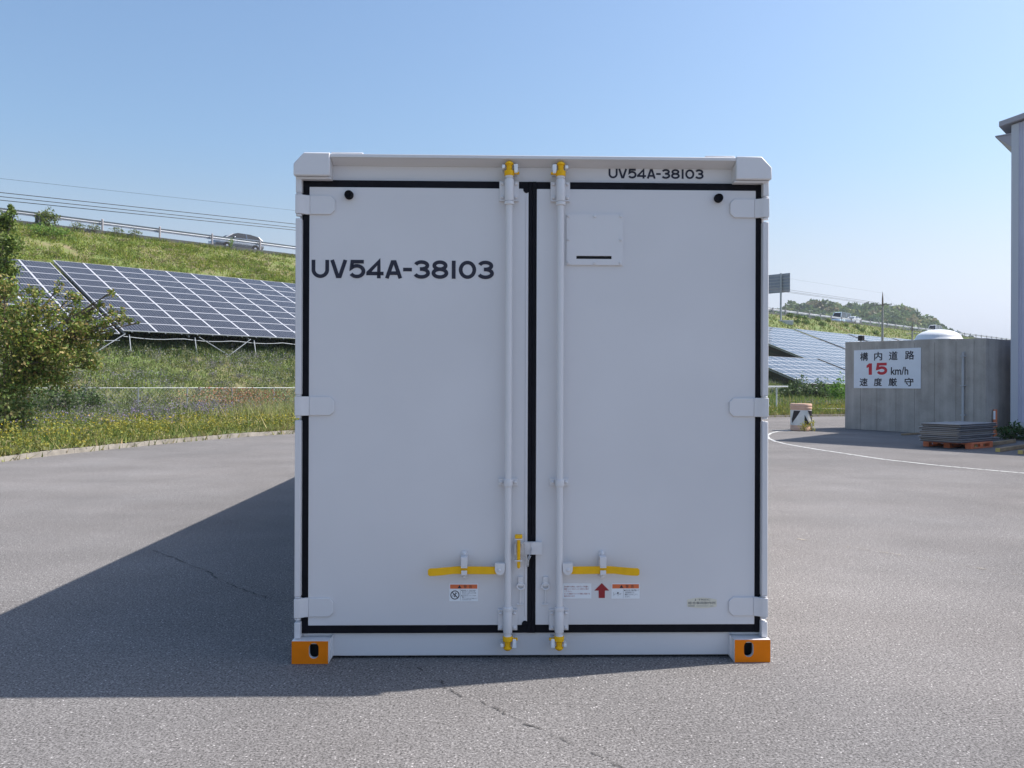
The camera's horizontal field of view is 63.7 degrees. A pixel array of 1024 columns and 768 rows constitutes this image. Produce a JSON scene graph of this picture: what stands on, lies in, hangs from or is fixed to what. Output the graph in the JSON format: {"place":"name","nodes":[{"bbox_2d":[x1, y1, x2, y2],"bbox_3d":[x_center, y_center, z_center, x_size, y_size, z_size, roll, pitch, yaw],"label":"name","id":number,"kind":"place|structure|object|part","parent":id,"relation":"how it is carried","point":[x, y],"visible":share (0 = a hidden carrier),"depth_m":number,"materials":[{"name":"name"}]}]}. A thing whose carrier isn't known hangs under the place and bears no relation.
{"place":"outdoors","nodes":[
{"label":"outdoors","id":0,"kind":"place"},
{"bbox_2d":[0,225,967,453],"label":"embankment","id":1,"kind":"structure","parent":0,"point":[773,352],"depth_m":47.84,"materials":[{"name":"green plant"}]},
{"bbox_2d":[0,203,28,332],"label":"slender tree","id":2,"kind":"object","parent":1,"relation":"on","point":[8,242],"visible":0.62,"depth_m":23.90,"materials":[{"name":"green plant"}]},
{"bbox_2d":[0,382,44,437],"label":"fence bush","id":3,"kind":"object","parent":1,"relation":"on","point":[17,409],"visible":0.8,"depth_m":18.96,"materials":[{"name":"green plant"}]},
{"bbox_2d":[0,365,53,422],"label":"fence bush","id":4,"kind":"object","parent":1,"relation":"on","point":[38,396],"visible":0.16,"depth_m":22.01,"materials":[{"name":"green plant"}]},
{"bbox_2d":[20,221,76,235],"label":"bank shrub","id":5,"kind":"object","parent":1,"relation":"on","point":[38,228],"visible":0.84,"depth_m":53.61,"materials":[{"name":"green plant"}]},
{"bbox_2d":[19,377,89,415],"bbox_3d":[-15.349,0.437,28.095,2.303,1.691,2.423,0,0,44],"label":"fence bush","id":6,"kind":"object","parent":1,"relation":"on","point":[64,396],"visible":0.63,"depth_m":27.96,"materials":[{"name":"green plant"}]},
{"bbox_2d":[2,259,119,350],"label":"solar array","id":7,"kind":"object","parent":1,"relation":"on","point":[45,275],"visible":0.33,"depth_m":44.04,"materials":[{"name":"blue glass"}]},
{"bbox_2d":[0,264,140,422],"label":"bushy tree","id":8,"kind":"object","parent":1,"relation":"on","point":[38,359],"visible":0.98,"depth_m":19.66,"materials":[{"name":"green plant"}]},
{"bbox_2d":[68,380,110,410],"bbox_3d":[-15.434,0.560,29.992,2.024,1.431,1.933,0,0,42],"label":"fence bush","id":9,"kind":"object","parent":1,"relation":"on","point":[94,399],"visible":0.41,"depth_m":29.90,"materials":[{"name":"green plant"}]},
{"bbox_2d":[0,329,294,360],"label":"tall weeds","id":10,"kind":"object","parent":1,"relation":"on","point":[216,344],"visible":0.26,"depth_m":43.27,"materials":[{"name":"green plant"}]},
{"bbox_2d":[1,222,294,283],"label":"bank grass","id":11,"kind":"structure","parent":1,"relation":"on","point":[131,256],"depth_m":57.22,"materials":[{"name":"green plant"}]},
{"bbox_2d":[13,220,295,257],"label":"edge grass","id":12,"kind":"structure","parent":1,"relation":"on","point":[203,245],"depth_m":60.59,"materials":[{"name":"green plant"}]},
{"bbox_2d":[32,346,294,401],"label":"vetch flowers","id":13,"kind":"object","parent":1,"relation":"on","point":[182,369],"visible":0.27,"depth_m":37.51,"materials":[{"name":"plant"}]},
{"bbox_2d":[53,260,294,356],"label":"solar array","id":14,"kind":"object","parent":1,"relation":"on","point":[159,301],"visible":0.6,"depth_m":47.57,"materials":[{"name":"blue glass"}]},
{"bbox_2d":[114,396,277,417],"bbox_3d":[-9.824,0.862,29.591,5.015,0.851,6.581,0,0,27],"label":"vetch patch","id":15,"kind":"object","parent":1,"relation":"on","point":[211,402],"visible":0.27,"depth_m":28.70,"materials":[{"name":"purple plant"}]},
{"bbox_2d":[101,395,298,427],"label":"straw grass","id":16,"kind":"structure","parent":1,"relation":"on","point":[269,408],"depth_m":26.12,"materials":[{"name":"green plant"}]},
{"bbox_2d":[168,386,294,408],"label":"dock plants","id":17,"kind":"object","parent":1,"relation":"on","point":[244,399],"visible":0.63,"depth_m":30.11,"materials":[{"name":"green plant"}]},
{"bbox_2d":[0,336,829,407],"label":"slope grass","id":18,"kind":"structure","parent":1,"relation":"on","point":[189,380],"depth_m":38.83,"materials":[{"name":"green plant"}]},
{"bbox_2d":[33,388,797,406],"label":"wire fence","id":19,"kind":"object","parent":1,"relation":"on","point":[187,391],"visible":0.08,"depth_m":34.81,"materials":[{"name":"metal"}]},
{"bbox_2d":[0,397,834,430],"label":"purple flowers","id":20,"kind":"object","parent":1,"relation":"on","point":[164,409],"visible":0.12,"depth_m":24.25,"materials":[{"name":"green plant"}]},
{"bbox_2d":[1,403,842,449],"bbox_3d":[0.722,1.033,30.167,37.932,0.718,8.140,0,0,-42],"label":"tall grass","id":21,"kind":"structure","parent":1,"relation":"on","point":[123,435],"depth_m":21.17,"materials":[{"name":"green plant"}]},
{"bbox_2d":[0,396,844,455],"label":"verge grass","id":22,"kind":"structure","parent":1,"relation":"on","point":[48,439],"depth_m":21.80,"materials":[{"name":"green plant"}]},
{"bbox_2d":[1,400,843,437],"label":"yellow flowers","id":23,"kind":"object","parent":1,"relation":"on","point":[224,415],"visible":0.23,"depth_m":22.65,"materials":[{"name":"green plant"}]},
{"bbox_2d":[14,220,973,337],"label":"highway","id":24,"kind":"structure","parent":1,"relation":"on","point":[101,232],"depth_m":62.09,"materials":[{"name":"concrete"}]},
{"bbox_2d":[35,207,60,225],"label":"roadside shrub","id":25,"kind":"object","parent":24,"relation":"on","point":[45,213],"visible":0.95,"depth_m":55.28,"materials":[{"name":"green plant"}]},
{"bbox_2d":[70,221,86,229],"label":"weed tuft","id":26,"kind":"object","parent":24,"relation":"on","point":[79,225],"visible":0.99,"depth_m":56.66,"materials":[{"name":"green plant"}]},
{"bbox_2d":[85,222,100,231],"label":"weed tuft","id":27,"kind":"object","parent":24,"relation":"on","point":[95,228],"visible":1,"depth_m":57.42,"materials":[{"name":"green plant"}]},
{"bbox_2d":[107,227,124,233],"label":"weed tuft","id":28,"kind":"object","parent":24,"relation":"on","point":[118,231],"visible":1,"depth_m":58.47,"materials":[{"name":"green plant"}]},
{"bbox_2d":[128,229,142,235],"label":"weed tuft","id":29,"kind":"object","parent":24,"relation":"on","point":[136,232],"visible":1,"depth_m":59.33,"materials":[{"name":"green plant"}]},
{"bbox_2d":[208,233,263,249],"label":"passenger car","id":30,"kind":"object","parent":24,"relation":"on","point":[241,236],"visible":0.28,"depth_m":67.54,"materials":[{"name":"silver metal"}]},
{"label":"windows","id":31,"kind":"part","parent":30,"relation":"part of","materials":[{"name":"grey glass"}]},
{"bbox_2d":[832,312,850,320],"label":"delivery van","id":32,"kind":"object","parent":24,"relation":"on","point":[842,314],"visible":0.2,"depth_m":150.22,"materials":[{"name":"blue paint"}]},
{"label":"windows","id":33,"kind":"part","parent":32,"relation":"part of","materials":[{"name":"white glass"}]},
{"bbox_2d":[845,316,860,322],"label":"passenger car","id":34,"kind":"object","parent":24,"relation":"on","point":[854,317],"visible":0.36,"depth_m":149.45,"materials":[{"name":"white paint"}]},
{"bbox_2d":[929,325,941,328],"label":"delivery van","id":35,"kind":"object","parent":24,"relation":"on","point":[935,326],"visible":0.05,"depth_m":180.82,"materials":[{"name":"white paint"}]},
{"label":"windows","id":36,"kind":"part","parent":35,"relation":"part of","materials":[{"name":"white glass"}]},
{"bbox_2d":[0,208,1010,339],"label":"guardrail","id":37,"kind":"object","parent":1,"relation":"on","point":[159,230],"visible":0.51,"depth_m":63.31,"materials":[{"name":"grey metal"}]},
{"bbox_2d":[768,386,787,405],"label":"pipe gate","id":38,"kind":"structure","parent":1,"relation":"on","point":[776,387],"depth_m":39.97,"materials":[{"name":"white metal"}]},
{"bbox_2d":[769,273,792,324],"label":"road sign","id":39,"kind":"object","parent":1,"relation":"on","point":[777,282],"visible":0.48,"depth_m":121.47,"materials":[{"name":"metal"}]},
{"bbox_2d":[770,377,802,398],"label":"fence bush","id":40,"kind":"object","parent":1,"relation":"on","point":[786,390],"visible":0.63,"depth_m":55.78,"materials":[{"name":"green plant"}]},
{"bbox_2d":[784,371,815,399],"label":"fence bush","id":41,"kind":"object","parent":1,"relation":"on","point":[803,387],"visible":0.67,"depth_m":55.71,"materials":[{"name":"green plant"}]},
{"bbox_2d":[768,327,844,365],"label":"solar array","id":42,"kind":"object","parent":1,"relation":"on","point":[799,344],"visible":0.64,"depth_m":99.52,"materials":[{"name":"blue glass"}]},
{"bbox_2d":[768,356,844,387],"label":"solar array","id":43,"kind":"object","parent":1,"relation":"on","point":[812,369],"visible":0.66,"depth_m":82.10,"materials":[{"name":"blue glass"}]},
{"bbox_2d":[768,392,844,414],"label":"verge grass","id":44,"kind":"structure","parent":1,"relation":"on","point":[786,401],"depth_m":42.66,"materials":[{"name":"green plant"}]},
{"bbox_2d":[791,382,824,398],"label":"fence bush","id":45,"kind":"object","parent":1,"relation":"on","point":[818,391],"visible":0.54,"depth_m":55.66,"materials":[{"name":"green plant"}]},
{"bbox_2d":[801,377,833,398],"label":"fence bush","id":46,"kind":"object","parent":1,"relation":"on","point":[820,384],"visible":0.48,"depth_m":55.78,"materials":[{"name":"green plant"}]},
{"bbox_2d":[815,380,842,398],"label":"fence bush","id":47,"kind":"object","parent":1,"relation":"on","point":[830,390],"visible":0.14,"depth_m":55.74,"materials":[{"name":"green plant"}]},
{"bbox_2d":[795,329,865,348],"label":"solar array","id":48,"kind":"object","parent":1,"relation":"on","point":[839,339],"visible":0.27,"depth_m":113.82,"materials":[{"name":"blue glass"}]},
{"bbox_2d":[818,358,844,368],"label":"solar array","id":49,"kind":"object","parent":1,"relation":"on","point":[840,363],"visible":0.1,"depth_m":91.57,"materials":[{"name":"blue glass"}]},
{"bbox_2d":[822,371,844,399],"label":"bush","id":50,"kind":"object","parent":1,"relation":"on","point":[836,387],"visible":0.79,"depth_m":51.92,"materials":[{"name":"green plant"}]},
{"bbox_2d":[768,313,975,386],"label":"bank grass","id":51,"kind":"structure","parent":1,"relation":"on","point":[844,326],"depth_m":133.55,"materials":[{"name":"green plant"}]},
{"bbox_2d":[849,334,899,340],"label":"solar array","id":52,"kind":"object","parent":1,"relation":"on","point":[870,338],"visible":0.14,"depth_m":127.20,"materials":[{"name":"blue glass"}]},
{"bbox_2d":[874,292,891,340],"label":"utility pole","id":53,"kind":"object","parent":1,"relation":"on","point":[882,324],"visible":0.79,"depth_m":92.91,"materials":[{"name":"concrete"}]},
{"bbox_2d":[0,178,899,309],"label":"power line","id":54,"kind":"object","parent":53,"relation":"attached to","point":[248,205],"visible":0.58,"depth_m":31.11,"materials":[{"name":"black metal"}]},
{"bbox_2d":[0,196,910,328],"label":"power line","id":55,"kind":"object","parent":53,"relation":"attached to","point":[248,222],"visible":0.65,"depth_m":31.29,"materials":[{"name":"black metal"}]},
{"bbox_2d":[0,200,912,329],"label":"power line","id":56,"kind":"object","parent":53,"relation":"attached to","point":[257,226],"visible":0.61,"depth_m":31.53,"materials":[{"name":"black metal"}]},
{"bbox_2d":[906,323,918,339],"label":"utility pole","id":57,"kind":"object","parent":1,"relation":"on","point":[912,333],"visible":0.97,"depth_m":139.91,"materials":[{"name":"concrete"}]},
{"bbox_3d":[-23.663,-2.909,20.929,0.345,8.754,2.000,0,0,-44],"label":"utility pole","id":58,"kind":"object","parent":1,"relation":"on","visible":0},
{"bbox_2d":[0,192,908,327],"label":"power line","id":59,"kind":"object","parent":58,"relation":"attached to","point":[245,218],"visible":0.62,"depth_m":30.95,"materials":[{"name":"black metal"}]},
{"bbox_2d":[0,416,1023,767],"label":"asphalt yard","id":60,"kind":"structure","parent":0,"point":[124,642],"depth_m":4.45,"materials":[{"name":"grey asphalt"}]},
{"bbox_2d":[153,550,266,597],"bbox_3d":[-2.361,1.439,6.329,0.058,0.001,2.179,0,0,-42],"label":"pavement crack","id":61,"kind":"object","parent":60,"relation":"on","point":[210,572],"visible":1,"depth_m":6.26,"materials":[{"name":"grey asphalt"}]},
{"bbox_2d":[0,414,844,461],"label":"kerb","id":62,"kind":"structure","parent":60,"relation":"on","point":[89,449],"depth_m":18.82,"materials":[{"name":"concrete"}]},
{"bbox_2d":[0,410,844,461],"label":"kerb growth","id":63,"kind":"object","parent":60,"relation":"on","point":[267,429],"visible":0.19,"depth_m":19.54,"materials":[{"name":"green plant"}]},
{"bbox_2d":[417,667,622,767],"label":"pavement crack","id":64,"kind":"object","parent":60,"relation":"on","point":[522,720],"visible":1,"depth_m":3.51,"materials":[{"name":"grey asphalt"}]},
{"bbox_2d":[292,152,771,663],"bbox_3d":[0.009,0.124,8.972,2.490,2.651,9.416,0,0,-1],"label":"shipping container","id":65,"kind":"object","parent":60,"relation":"on","point":[531,404],"visible":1,"depth_m":4.34,"materials":[{"name":"white metal"}]},
{"bbox_2d":[294,180,532,632],"bbox_3d":[-0.513,0.121,4.347,1.235,2.380,0.112,0,0,-1],"label":"door","id":66,"kind":"structure","parent":65,"relation":"in","point":[401,405],"depth_m":4.33,"materials":[{"name":"white paint"}]},
{"bbox_2d":[531,182,768,632],"bbox_3d":[0.727,0.125,4.374,1.246,2.380,0.112,0,0,-1],"label":"door","id":67,"kind":"structure","parent":65,"relation":"in","point":[664,407],"depth_m":4.35,"materials":[{"name":"white paint"}]},
{"bbox_2d":[790,403,811,430],"bbox_3d":[9.232,1.053,26.324,0.670,0.860,0.670,0,0,0],"label":"crash drum","id":68,"kind":"object","parent":60,"relation":"on","point":[800,413],"visible":0.94,"depth_m":26.06,"materials":[{"name":"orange plastic"}]},
{"bbox_2d":[800,421,808,430],"bbox_3d":[9.125,1.334,25.725,0.268,0.500,0.340,0,0,-25],"label":"weed tuft","id":69,"kind":"object","parent":60,"relation":"on","point":[803,428],"visible":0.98,"depth_m":25.76,"materials":[{"name":"green plant"}]},
{"bbox_2d":[807,419,815,430],"bbox_3d":[9.335,1.294,25.756,0.280,0.582,0.306,0,0,0],"label":"weed tuft","id":70,"kind":"object","parent":60,"relation":"on","point":[813,422],"visible":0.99,"depth_m":25.76,"materials":[{"name":"green plant"}]},
{"bbox_2d":[768,430,1017,472],"bbox_3d":[7.961,1.475,19.733,2.664,0.001,14.278,0,0,4],"label":"painted line","id":71,"kind":"object","parent":60,"relation":"on","point":[866,456],"visible":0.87,"depth_m":16.96,"materials":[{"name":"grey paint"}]},
{"bbox_2d":[901,432,918,434],"bbox_3d":[11.947,1.466,24.372,1.540,0.047,0.100,0,0,-38],"label":"timber batten","id":72,"kind":"object","parent":60,"relation":"on","point":[909,433],"visible":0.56,"depth_m":24.06,"materials":[{"name":"wood"}]},
{"bbox_2d":[845,335,1010,436],"bbox_3d":[13.878,-0.051,26.205,3.888,3.100,4.850,0,0,-27],"label":"concrete hut","id":73,"kind":"object","parent":60,"relation":"on","point":[969,380],"visible":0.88,"depth_m":24.43,"materials":[{"name":"grey concrete"}]},
{"bbox_2d":[854,348,920,388],"bbox_3d":[11.841,-0.485,26.086,0.023,1.245,2.450,0,0,-27],"label":"speed limit sign","id":74,"kind":"object","parent":73,"relation":"attached to","point":[889,368],"visible":1,"depth_m":26.00,"materials":[{"name":"white metal"}]},
{"bbox_2d":[914,329,962,339],"bbox_3d":[17.590,-0.369,34.000,1.860,3.763,1.860,0,0,0],"label":"domed tank","id":75,"kind":"object","parent":60,"relation":"on","point":[936,334],"visible":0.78,"depth_m":33.37,"materials":[{"name":"metal"}]},
{"bbox_2d":[923,441,992,448],"bbox_3d":[10.574,1.418,19.543,1.100,0.140,1.100,0,0,-37],"label":"plastic pallet","id":76,"kind":"object","parent":60,"relation":"on","point":[988,444],"visible":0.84,"depth_m":19.25,"materials":[{"name":"orange plastic"}]},
{"bbox_2d":[919,439,998,442],"bbox_3d":[10.636,1.326,19.569,1.880,0.042,0.970,0,0,-36],"label":"panel sheet","id":77,"kind":"object","parent":76,"relation":"on","point":[958,441],"visible":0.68,"depth_m":19.08,"materials":[{"name":"grey metal"}]},
{"bbox_2d":[921,436,998,441],"bbox_3d":[10.633,1.283,19.551,1.880,0.042,0.970,0,0,-36],"label":"panel sheet","id":78,"kind":"object","parent":77,"relation":"on","point":[974,439],"visible":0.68,"depth_m":19.09,"materials":[{"name":"grey metal"}]},
{"bbox_2d":[919,435,991,439],"bbox_3d":[10.525,1.240,19.562,1.820,0.042,0.910,0,0,-38],"label":"panel sheet","id":79,"kind":"object","parent":78,"relation":"on","point":[953,437],"visible":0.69,"depth_m":19.08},
{"bbox_2d":[921,433,995,437],"bbox_3d":[10.594,1.197,19.559,1.820,0.042,0.910,0,0,-37],"label":"panel sheet","id":80,"kind":"object","parent":79,"relation":"on","point":[961,436],"visible":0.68,"depth_m":19.09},
{"bbox_2d":[918,431,993,435],"bbox_3d":[10.552,1.154,19.566,1.820,0.042,0.910,0,0,-36],"label":"panel sheet","id":81,"kind":"object","parent":80,"relation":"on","point":[956,434],"visible":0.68,"depth_m":19.10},
{"bbox_2d":[918,430,991,433],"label":"panel sheet","id":82,"kind":"object","parent":81,"relation":"on","point":[953,432],"visible":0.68,"depth_m":19.09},
{"bbox_2d":[920,428,994,431],"bbox_3d":[10.593,1.068,19.537,1.820,0.042,0.910,0,0,-37],"label":"panel sheet","id":83,"kind":"object","parent":82,"relation":"on","point":[966,430],"visible":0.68,"depth_m":19.05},
{"bbox_2d":[919,426,994,429],"bbox_3d":[10.552,1.025,19.551,1.820,0.042,0.910,0,0,-36],"label":"panel sheet","id":84,"kind":"object","parent":83,"relation":"on","point":[954,428],"visible":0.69,"depth_m":19.07,"materials":[{"name":"grey metal"}]},
{"bbox_2d":[923,424,997,427],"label":"panel sheet","id":85,"kind":"object","parent":84,"relation":"on","point":[959,426],"visible":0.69,"depth_m":19.09,"materials":[{"name":"grey metal"}]},
{"bbox_2d":[921,421,995,425],"bbox_3d":[10.594,0.939,19.523,1.820,0.042,0.910,0,0,-36],"label":"panel sheet","id":86,"kind":"object","parent":85,"relation":"on","point":[959,423],"visible":1,"depth_m":19.18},
{"bbox_2d":[974,439,1015,446],"bbox_3d":[11.733,1.447,20.024,2.962,0.080,0.090,0,0,-43],"label":"timber batten","id":87,"kind":"object","parent":60,"relation":"on","point":[1003,442],"visible":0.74,"depth_m":20.28,"materials":[{"name":"brown wood"}]},
{"bbox_2d":[993,409,996,436],"bbox_3d":[13.644,1.109,23.266,0.100,0.780,0.043,0,0,0],"label":"marker post","id":88,"kind":"object","parent":60,"relation":"on","point":[995,416],"visible":0.66,"depth_m":23.25,"materials":[{"name":"white plastic"}]},
{"bbox_2d":[994,419,1023,439],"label":"evergreen bush","id":89,"kind":"object","parent":60,"relation":"on","point":[1011,432],"visible":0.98,"depth_m":22.00,"materials":[{"name":"green plant"}]},
{"bbox_2d":[995,113,1023,435],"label":"warehouse","id":90,"kind":"structure","parent":60,"relation":"on","point":[1011,140],"depth_m":22.93,"materials":[{"name":"grey metal"}]},
{"bbox_2d":[995,444,1023,451],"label":"timber batten","id":91,"kind":"object","parent":60,"relation":"on","point":[1008,448],"visible":1,"depth_m":18.43,"materials":[{"name":"brown wood"}]},
{"bbox_2d":[0,0,1023,338],"label":"sky","id":92,"kind":"structure","parent":0,"point":[875,123],"materials":[{"name":"blue"}]},
{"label":"hill","id":93,"kind":"structure","parent":0,"visible":0},
{"bbox_2d":[769,298,973,336],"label":"hill woodland","id":94,"kind":"object","parent":93,"relation":"on","point":[908,316],"visible":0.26,"depth_m":401.93,"materials":[{"name":"green plant"}]}
]}

